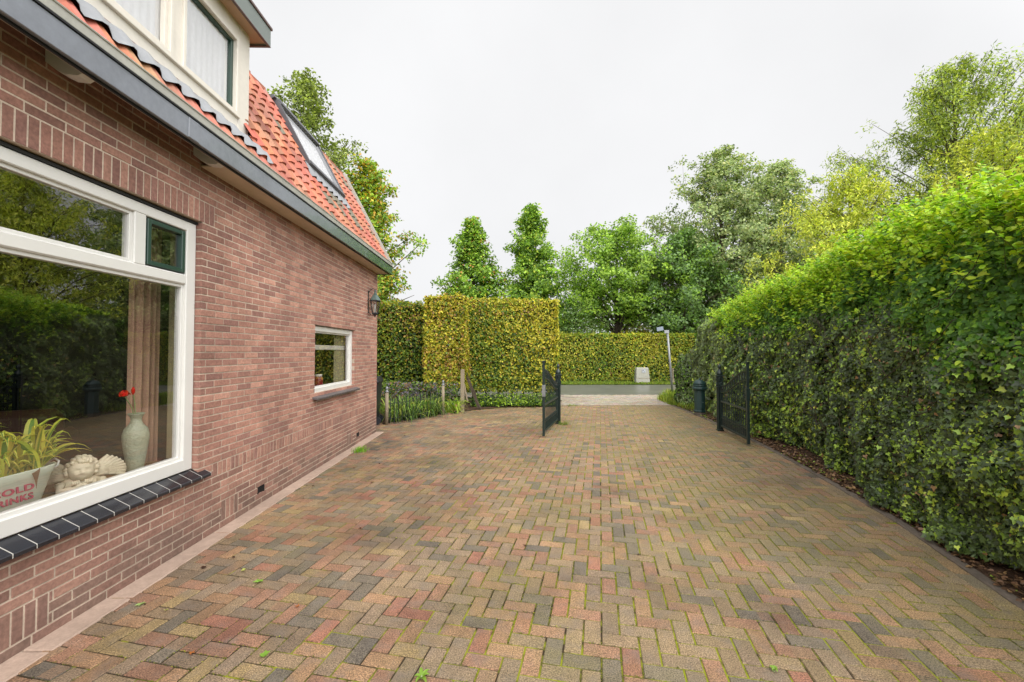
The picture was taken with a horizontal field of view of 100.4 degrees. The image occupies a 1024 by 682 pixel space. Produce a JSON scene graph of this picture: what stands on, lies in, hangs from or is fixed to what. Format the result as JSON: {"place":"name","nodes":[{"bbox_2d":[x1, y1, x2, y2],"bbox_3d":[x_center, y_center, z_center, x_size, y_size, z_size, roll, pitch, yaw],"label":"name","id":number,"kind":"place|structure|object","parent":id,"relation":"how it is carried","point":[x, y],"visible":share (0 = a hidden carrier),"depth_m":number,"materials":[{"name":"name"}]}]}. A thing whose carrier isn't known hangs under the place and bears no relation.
{"place":"outdoors","nodes":[
{"label":"outdoors","id":0,"kind":"place"},
{"bbox_2d":[380,400,561,422],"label":"planting soil","id":1,"kind":"structure","parent":0,"point":[467,406],"depth_m":12.67,"materials":[{"name":"brown soil"}]},
{"bbox_2d":[376,376,383,424],"bbox_3d":[-3.263,1.343,9.674,0.623,1.058,0.720,0,-1,-9],"label":"wheelie bin","id":2,"kind":"object","parent":1,"relation":"on","point":[379,417],"visible":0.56,"depth_m":9.65,"materials":[{"name":"black plastic"}]},
{"bbox_2d":[380,401,414,423],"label":"strap leaf plant","id":3,"kind":"object","parent":1,"relation":"on","point":[395,416],"visible":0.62,"depth_m":9.96,"materials":[{"name":"green plant"}]},
{"bbox_2d":[380,394,418,417],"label":"strap leaf plant","id":4,"kind":"object","parent":1,"relation":"on","point":[392,402],"visible":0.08,"depth_m":10.44,"materials":[{"name":"green plant"}]},
{"bbox_2d":[382,393,424,414],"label":"strap leaf plant","id":5,"kind":"object","parent":1,"relation":"on","point":[405,399],"visible":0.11,"depth_m":10.60,"materials":[{"name":"green plant"}]},
{"bbox_2d":[377,296,436,402],"bbox_3d":[-4.543,0.281,12.907,4.543,3.355,1.116,0,-1,-1],"label":"beech hedge","id":6,"kind":"object","parent":1,"relation":"on","point":[400,341],"visible":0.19,"depth_m":12.58,"materials":[{"name":"green plant"}]},
{"bbox_2d":[391,397,436,422],"bbox_3d":[-2.442,1.680,10.197,1.377,0.709,1.278,1,-2,-19],"label":"strap leaf plant","id":7,"kind":"object","parent":1,"relation":"on","point":[411,412],"visible":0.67,"depth_m":10.17,"materials":[{"name":"green plant"}]},
{"bbox_2d":[380,379,459,413],"bbox_3d":[-2.522,1.518,11.679,2.235,0.913,1.207,0,-1,-1],"label":"hydrangea","id":8,"kind":"object","parent":1,"relation":"on","point":[411,390],"visible":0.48,"depth_m":11.48,"materials":[{"name":"green plant"}]},
{"bbox_2d":[403,397,438,419],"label":"strap leaf plant","id":9,"kind":"object","parent":1,"relation":"on","point":[426,410],"visible":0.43,"depth_m":10.55,"materials":[{"name":"green plant"}]},
{"bbox_2d":[415,394,449,417],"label":"strap leaf plant","id":10,"kind":"object","parent":1,"relation":"on","point":[433,412],"visible":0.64,"depth_m":10.73,"materials":[{"name":"green plant"}]},
{"bbox_2d":[419,392,451,412],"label":"strap leaf plant","id":11,"kind":"object","parent":1,"relation":"on","point":[441,404],"visible":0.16,"depth_m":11.35,"materials":[{"name":"green plant"}]},
{"bbox_2d":[421,289,471,393],"bbox_3d":[-1.874,0.242,12.400,1.388,3.408,1.184,0,-1,-1],"label":"beech hedge","id":12,"kind":"object","parent":1,"relation":"on","point":[446,351],"visible":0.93,"depth_m":11.97,"materials":[{"name":"green plant"}]},
{"bbox_2d":[441,396,470,413],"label":"strap leaf plant","id":13,"kind":"object","parent":1,"relation":"on","point":[454,407],"visible":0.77,"depth_m":11.35,"materials":[{"name":"green plant"}]},
{"bbox_2d":[466,374,480,407],"bbox_3d":[-1.098,1.411,12.152,0.472,1.023,0.122,0,-1,-1],"label":"leaning bundle","id":14,"kind":"object","parent":1,"relation":"on","point":[474,393],"visible":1,"depth_m":12.14,"materials":[{"name":"brown wood"}]},
{"bbox_2d":[470,393,554,406],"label":"ground cover","id":15,"kind":"object","parent":1,"relation":"on","point":[532,399],"visible":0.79,"depth_m":12.76,"materials":[{"name":"green plant"}]},
{"bbox_2d":[466,293,561,401],"bbox_3d":[-0.032,0.253,13.583,3.165,3.444,1.283,0,-1,-1],"label":"beech hedge","id":16,"kind":"object","parent":1,"relation":"on","point":[513,344],"visible":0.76,"depth_m":13.12,"materials":[{"name":"green plant"}]},
{"bbox_2d":[6,405,1023,681],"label":"driveway","id":17,"kind":"structure","parent":0,"point":[708,445],"depth_m":3.05,"materials":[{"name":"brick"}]},
{"bbox_2d":[260,650,269,656],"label":"fallen leaf","id":18,"kind":"object","parent":17,"relation":"on","point":[265,653],"visible":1,"depth_m":2.29,"materials":[{"name":"green plant"}]},
{"bbox_2d":[351,445,368,452],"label":"grass tuft","id":19,"kind":"object","parent":17,"relation":"on","point":[358,449],"visible":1,"depth_m":6.95,"materials":[{"name":"green plant"}]},
{"bbox_2d":[385,387,388,424],"bbox_3d":[-2.802,1.443,9.546,0.088,0.855,0.086,0,-1,-1],"label":"fence post","id":20,"kind":"object","parent":17,"relation":"on","point":[386,404],"visible":1,"depth_m":9.51,"materials":[{"name":"brown wood"}]},
{"bbox_2d":[389,389,440,422],"bbox_3d":[-2.293,1.542,10.292,0.029,0.694,1.749,-1,-2,34],"label":"picket fence","id":21,"kind":"object","parent":17,"relation":"on","point":[398,402],"visible":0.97,"depth_m":10.17,"materials":[{"name":"black metal"}]},
{"bbox_2d":[415,667,429,681],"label":"dandelion weed","id":22,"kind":"object","parent":17,"relation":"on","point":[421,674],"visible":1,"depth_m":2.14,"materials":[{"name":"green plant"}]},
{"bbox_2d":[441,380,444,414],"bbox_3d":[-1.784,1.460,11.041,0.084,0.895,0.082,0,-1,-1],"label":"fence post","id":23,"kind":"object","parent":17,"relation":"on","point":[443,388],"visible":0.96,"depth_m":11.01,"materials":[{"name":"brown wood"}]},
{"bbox_2d":[460,369,467,411],"bbox_3d":[-1.306,1.348,11.636,0.126,1.150,0.269,-1,-2,29],"label":"timber post","id":24,"kind":"object","parent":17,"relation":"on","point":[463,389],"visible":1,"depth_m":11.53,"materials":[{"name":"brown wood"}]},
{"bbox_2d":[32,458,1023,681],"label":"joint moss","id":25,"kind":"object","parent":17,"relation":"on","point":[632,566],"visible":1,"depth_m":3.25,"materials":[{"name":"green plant"}]},
{"bbox_2d":[555,364,561,423],"bbox_3d":[1.047,1.184,9.682,0.140,1.380,0.140,0,-1,16],"label":"gate post","id":26,"kind":"object","parent":17,"relation":"on","point":[558,374],"visible":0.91,"depth_m":9.65,"materials":[{"name":"black metal"}]},
{"bbox_2d":[541,361,558,436],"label":"iron gate","id":27,"kind":"structure","parent":26,"relation":"attached to","point":[550,419],"depth_m":8.53,"materials":[{"name":"metal"}]},
{"bbox_2d":[715,363,723,430],"bbox_3d":[4.301,1.152,8.833,0.140,1.400,0.140,0,-1,8],"label":"gate post","id":28,"kind":"object","parent":17,"relation":"on","point":[719,375],"visible":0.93,"depth_m":8.80,"materials":[{"name":"black metal"}]},
{"bbox_2d":[720,361,750,443],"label":"iron gate","id":29,"kind":"structure","parent":28,"relation":"attached to","point":[740,429],"depth_m":7.83,"materials":[{"name":"black metal"}]},
{"bbox_2d":[769,665,777,671],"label":"dandelion weed","id":30,"kind":"object","parent":17,"relation":"on","point":[774,667],"visible":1,"depth_m":2.18,"materials":[{"name":"green plant"}]},
{"bbox_2d":[383,378,667,423],"bbox_3d":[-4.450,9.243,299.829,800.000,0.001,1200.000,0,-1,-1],"label":"ground","id":31,"kind":"structure","parent":0,"point":[507,407],"depth_m":15.23,"materials":[{"name":"green soil"}]},
{"bbox_2d":[0,432,382,681],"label":"kerb","id":32,"kind":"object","parent":31,"relation":"on","point":[14,665],"depth_m":2.94,"materials":[{"name":"concrete"}]},
{"bbox_2d":[0,0,392,663],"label":"brick house","id":33,"kind":"structure","parent":31,"relation":"on","point":[126,126],"depth_m":3.83,"materials":[{"name":"brown brick"}]},
{"bbox_2d":[0,354,20,410],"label":"television","id":34,"kind":"object","parent":33,"relation":"in","point":[10,376],"visible":0.41,"depth_m":4.94,"materials":[{"name":"black"}]},
{"bbox_2d":[0,417,90,511],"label":"metal planter","id":35,"kind":"object","parent":33,"relation":"on","point":[27,466],"visible":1,"depth_m":2.51,"materials":[{"name":"white metal"}]},
{"bbox_2d":[46,454,125,493],"bbox_3d":[-2.896,0.894,2.870,0.181,0.262,0.462,-1,-2,41],"label":"cherub figurine","id":36,"kind":"object","parent":33,"relation":"on","point":[76,471],"visible":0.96,"depth_m":2.83,"materials":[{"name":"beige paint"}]},
{"bbox_2d":[0,140,210,563],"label":"window","id":37,"kind":"structure","parent":33,"relation":"in","point":[139,216],"depth_m":2.94,"materials":[{"name":"white paint"}]},
{"bbox_2d":[121,412,149,471],"bbox_3d":[-2.909,0.786,3.299,0.166,0.455,0.166,0,-1,-1],"label":"ceramic vase","id":38,"kind":"object","parent":33,"relation":"on","point":[135,436],"visible":0.93,"depth_m":3.25,"materials":[{"name":"beige ceramic"}]},
{"bbox_2d":[119,387,139,415],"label":"red flower","id":39,"kind":"object","parent":38,"relation":"in","point":[122,393],"visible":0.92,"depth_m":3.24,"materials":[{"name":"red plant"}]},
{"bbox_2d":[124,226,161,493],"bbox_3d":[-3.115,0.191,3.600,0.091,2.340,0.300,0,-1,-1],"label":"curtain","id":40,"kind":"object","parent":33,"relation":"hanging from","point":[143,339],"visible":0.46,"depth_m":3.61,"materials":[{"name":"beige fabric"}]},
{"bbox_2d":[166,233,176,457],"bbox_3d":[-2.916,0.013,3.708,0.091,1.980,0.100,0,-1,-1],"label":"curtain","id":41,"kind":"object","parent":33,"relation":"hanging from","point":[173,239],"visible":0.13,"depth_m":3.67,"materials":[{"name":"beige fabric"}]},
{"bbox_2d":[314,374,322,385],"bbox_3d":[-2.978,0.608,6.563,0.136,0.195,0.136,0,-1,-1],"label":"storage jar","id":42,"kind":"object","parent":33,"relation":"on","point":[318,379],"visible":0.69,"depth_m":6.51,"materials":[{"name":"red"}]},
{"bbox_2d":[312,326,359,400],"bbox_3d":[-2.874,0.318,6.659,0.450,1.031,1.694,0,-1,-1],"label":"window","id":43,"kind":"structure","parent":33,"relation":"in","point":[339,334],"depth_m":7.03,"materials":[{"name":"white paint"}]},
{"bbox_2d":[368,288,379,316],"bbox_3d":[-2.628,-0.734,8.153,0.245,0.556,0.191,0,-1,-1],"label":"wall lantern","id":44,"kind":"object","parent":33,"relation":"attached to","point":[375,298],"depth_m":8.13,"materials":[{"name":"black metal"}]},
{"bbox_2d":[267,67,388,225],"bbox_3d":[-8.196,-4.468,17.122,5.891,13.155,6.512,-1,-2,45],"label":"oak tree","id":45,"kind":"object","parent":31,"relation":"on","point":[307,89],"visible":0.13,"depth_m":16.78,"materials":[{"name":"green plant"}]},
{"bbox_2d":[342,152,428,303],"bbox_3d":[-5.447,-2.534,15.943,5.581,9.230,4.776,-1,-2,39],"label":"lime tree","id":46,"kind":"object","parent":31,"relation":"on","point":[372,184],"visible":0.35,"depth_m":15.82,"materials":[{"name":"green plant"}]},
{"bbox_2d":[430,216,508,299],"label":"sweetgum tree","id":47,"kind":"object","parent":31,"relation":"on","point":[471,252],"visible":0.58,"depth_m":27.44,"materials":[{"name":"green plant"}]},
{"bbox_2d":[476,286,511,298],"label":"shrub","id":48,"kind":"object","parent":31,"relation":"on","point":[499,295],"depth_m":26.07,"materials":[{"name":"green plant"}]},
{"bbox_2d":[415,298,658,333],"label":"distant wood","id":49,"kind":"object","parent":31,"relation":"on","point":[420,301],"depth_m":45.06,"materials":[{"name":"green plant"}]},
{"bbox_2d":[495,202,586,333],"bbox_3d":[1.736,-3.393,27.932,6.329,11.548,6.731,0,-1,-1],"label":"sweetgum tree","id":50,"kind":"object","parent":31,"relation":"on","point":[528,266],"visible":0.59,"depth_m":27.48,"materials":[{"name":"green plant"}]},
{"bbox_2d":[559,295,614,333],"bbox_3d":[4.149,-0.326,27.131,4.467,5.296,2.533,0,-1,-1],"label":"shrub","id":51,"kind":"object","parent":31,"relation":"on","point":[576,326],"visible":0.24,"depth_m":26.88,"materials":[{"name":"green plant"}]},
{"bbox_2d":[561,405,662,405],"bbox_3d":[2.990,1.985,12.975,3.718,0.064,0.090,0,-1,-1],"label":"threshold strip","id":52,"kind":"object","parent":31,"relation":"on","point":[608,405],"visible":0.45,"depth_m":12.93,"materials":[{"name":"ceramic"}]},
{"bbox_2d":[541,213,714,333],"bbox_3d":[6.610,-2.978,29.387,10.540,10.795,11.956,0,-1,-1],"label":"locust tree","id":53,"kind":"object","parent":31,"relation":"on","point":[626,303],"visible":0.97,"depth_m":27.45,"materials":[{"name":"green plant"}]},
{"bbox_2d":[620,318,650,335],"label":"shrub","id":54,"kind":"object","parent":31,"relation":"on","point":[640,331],"visible":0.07,"depth_m":31.72,"materials":[{"name":"green plant"}]},
{"bbox_2d":[657,388,706,410],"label":"corner grass","id":55,"kind":"structure","parent":31,"relation":"on","point":[667,396],"depth_m":13.81,"materials":[{"name":"green plant"}]},
{"bbox_2d":[623,223,746,333],"bbox_3d":[11.310,-2.569,27.700,7.761,9.891,7.377,0,-1,11],"label":"maple tree","id":56,"kind":"object","parent":31,"relation":"on","point":[674,320],"visible":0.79,"depth_m":26.56,"materials":[{"name":"green plant"}]},
{"bbox_2d":[626,144,826,326],"bbox_3d":[15.256,-5.790,30.140,13.676,16.454,12.532,0,-1,-1],"label":"alder tree","id":57,"kind":"object","parent":31,"relation":"on","point":[720,171],"visible":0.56,"depth_m":28.30,"materials":[{"name":"green plant"}]},
{"bbox_2d":[710,158,844,299],"bbox_3d":[19.705,-5.391,31.000,10.125,15.699,11.049,0,-1,15],"label":"alder tree","id":58,"kind":"object","parent":31,"relation":"on","point":[790,180],"visible":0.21,"depth_m":29.40,"materials":[{"name":"green plant"}]},
{"bbox_2d":[738,160,921,289],"bbox_3d":[14.437,-2.750,18.621,7.720,9.796,8.690,-1,-2,33],"label":"willow tree","id":59,"kind":"object","parent":31,"relation":"on","point":[834,224],"visible":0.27,"depth_m":18.14,"materials":[{"name":"green plant"}]},
{"bbox_2d":[668,405,1023,621],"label":"kerb","id":60,"kind":"structure","parent":31,"relation":"on","point":[963,572],"depth_m":3.63,"materials":[{"name":"grey concrete"}]},
{"bbox_2d":[813,40,1023,248],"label":"willow tree","id":61,"kind":"object","parent":31,"relation":"on","point":[935,122],"visible":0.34,"depth_m":18.87,"materials":[{"name":"green plant"}]},
{"bbox_2d":[914,118,1023,210],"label":"willow tree","id":62,"kind":"object","parent":31,"relation":"on","point":[990,153],"visible":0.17,"depth_m":16.48,"materials":[{"name":"green plant"}]},
{"bbox_2d":[407,385,674,394],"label":"road","id":63,"kind":"structure","parent":0,"point":[610,389],"depth_m":18.33,"materials":[{"name":"grey asphalt"}]},
{"bbox_2d":[454,395,670,404],"bbox_3d":[2.234,2.021,14.573,8.778,0.037,3.490,0,-1,-1],"label":"apron","id":64,"kind":"object","parent":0,"point":[611,399],"visible":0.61,"depth_m":14.63,"materials":[{"name":"beige concrete"}]},
{"bbox_2d":[657,326,672,391],"bbox_3d":[5.536,0.759,15.445,0.648,2.584,0.118,0,-1,-3],"label":"street sign","id":65,"kind":"object","parent":64,"relation":"on","point":[668,344],"visible":0.91,"depth_m":15.45,"materials":[{"name":"metal"}]},
{"bbox_2d":[561,380,674,384],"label":"verge","id":66,"kind":"structure","parent":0,"point":[616,384],"depth_m":21.49,"materials":[{"name":"green plant"}]},
{"bbox_2d":[558,331,694,381],"bbox_3d":[4.149,0.795,24.138,27.289,2.999,1.342,0,-1,-1],"label":"beech hedge","id":67,"kind":"object","parent":66,"relation":"on","point":[621,356],"visible":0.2,"depth_m":23.70,"materials":[{"name":"green plant"}]},
{"bbox_2d":[634,367,649,382],"bbox_3d":[6.847,1.805,22.465,0.740,0.820,0.342,0,-1,-3],"label":"utility cabinet","id":68,"kind":"object","parent":66,"relation":"on","point":[641,374],"visible":0.94,"depth_m":22.32,"materials":[{"name":"white metal"}]},
{"bbox_2d":[249,0,1023,332],"label":"sky","id":69,"kind":"structure","parent":0,"point":[581,110],"materials":[{"name":"white"}]},
{"bbox_2d":[674,405,1023,601],"bbox_3d":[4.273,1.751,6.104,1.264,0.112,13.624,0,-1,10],"label":"leaf litter","id":70,"kind":"object","parent":0,"point":[995,576],"visible":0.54,"depth_m":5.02,"materials":[{"name":"dry brown leaf"}]},
{"bbox_2d":[673,353,702,405],"bbox_3d":[5.677,1.166,12.958,1.349,1.639,1.757,0,-1,-1],"label":"ivy bush","id":71,"kind":"object","parent":70,"relation":"on","point":[682,373],"visible":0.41,"depth_m":12.75,"materials":[{"name":"green plant"}]},
{"bbox_2d":[692,378,707,415],"bbox_3d":[4.837,1.429,10.991,0.380,0.955,0.380,0,-1,-13],"label":"pillar mailbox","id":72,"kind":"object","parent":70,"relation":"on","point":[699,387],"visible":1,"depth_m":10.88,"materials":[{"name":"green metal"}]},
{"bbox_2d":[686,156,1023,570],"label":"ivy hedge","id":73,"kind":"object","parent":70,"relation":"on","point":[879,357],"visible":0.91,"depth_m":4.10,"materials":[{"name":"green plant"}]}
]}

